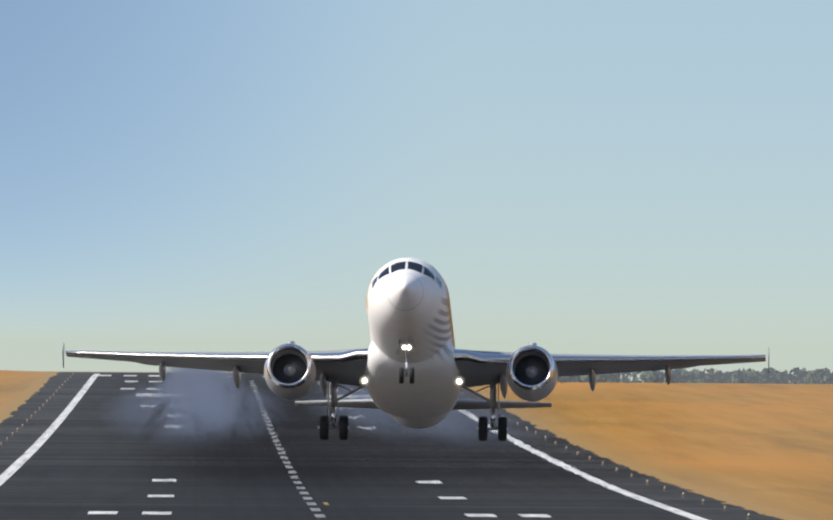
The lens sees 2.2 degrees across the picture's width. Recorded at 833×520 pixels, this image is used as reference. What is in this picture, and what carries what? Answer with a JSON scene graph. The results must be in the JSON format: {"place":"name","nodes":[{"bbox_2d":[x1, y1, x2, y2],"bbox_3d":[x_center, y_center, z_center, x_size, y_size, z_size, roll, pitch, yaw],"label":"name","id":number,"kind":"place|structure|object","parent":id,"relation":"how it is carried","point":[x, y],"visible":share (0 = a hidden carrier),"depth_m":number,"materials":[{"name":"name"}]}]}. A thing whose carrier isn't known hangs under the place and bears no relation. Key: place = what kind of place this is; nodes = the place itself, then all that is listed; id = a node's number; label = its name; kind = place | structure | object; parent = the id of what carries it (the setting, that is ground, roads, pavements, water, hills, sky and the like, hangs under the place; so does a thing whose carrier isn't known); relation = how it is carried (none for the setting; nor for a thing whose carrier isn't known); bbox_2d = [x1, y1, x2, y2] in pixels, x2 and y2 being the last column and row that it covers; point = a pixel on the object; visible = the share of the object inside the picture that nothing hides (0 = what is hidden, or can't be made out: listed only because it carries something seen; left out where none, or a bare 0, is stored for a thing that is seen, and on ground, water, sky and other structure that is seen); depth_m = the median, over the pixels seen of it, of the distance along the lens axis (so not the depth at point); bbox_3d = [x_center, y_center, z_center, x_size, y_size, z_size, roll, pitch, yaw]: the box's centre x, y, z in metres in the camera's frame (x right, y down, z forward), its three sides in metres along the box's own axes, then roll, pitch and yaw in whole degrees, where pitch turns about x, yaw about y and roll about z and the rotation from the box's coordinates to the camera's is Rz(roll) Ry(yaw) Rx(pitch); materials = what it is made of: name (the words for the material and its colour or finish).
{"place":"outdoors","nodes":[
{"label":"outdoors","id":0,"kind":"place"},
{"bbox_2d":[0,372,807,519],"bbox_3d":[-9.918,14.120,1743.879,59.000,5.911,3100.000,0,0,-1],"label":"runway pavement","id":1,"kind":"structure","parent":0,"point":[44,481],"depth_m":1521.06,"materials":[{"name":"grey asphalt"}]},
{"bbox_2d":[0,374,707,519],"bbox_3d":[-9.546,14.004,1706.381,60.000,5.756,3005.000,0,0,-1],"label":"runway markings","id":2,"kind":"object","parent":1,"relation":"on","point":[13,468],"visible":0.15,"depth_m":1660.71,"materials":[{"name":"white paint"}]},
{"bbox_2d":[0,374,750,518],"bbox_3d":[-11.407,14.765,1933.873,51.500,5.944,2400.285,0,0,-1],"label":"runway edge lights","id":3,"kind":"object","parent":1,"relation":"on","point":[748,515],"visible":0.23,"depth_m":2113.53,"materials":[{"name":"brown metal"}]},
{"bbox_2d":[76,365,753,503],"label":"heat shimmer sheet","id":4,"kind":"object","parent":1,"relation":"on","point":[205,433],"visible":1,"depth_m":1085.95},
{"bbox_2d":[62,258,768,440],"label":"aircraft","id":5,"kind":"object","parent":1,"relation":"on","point":[416,385],"visible":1,"depth_m":1045.95,"materials":[{"name":"paint"}]},
{"bbox_2d":[0,370,832,519],"bbox_3d":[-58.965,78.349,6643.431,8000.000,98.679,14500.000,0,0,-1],"label":"terrain","id":6,"kind":"structure","parent":0,"point":[786,446],"depth_m":2171.46,"materials":[{"name":"orange soil"}]},
{"bbox_2d":[557,367,832,383],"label":"treeline","id":7,"kind":"object","parent":6,"relation":"on","point":[802,376],"visible":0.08,"depth_m":4394.29,"materials":[{"name":"green plant"}]},
{"bbox_2d":[0,0,832,382],"label":"sky","id":8,"kind":"structure","parent":0,"point":[591,177],"materials":[{"name":"blue"}]}
]}

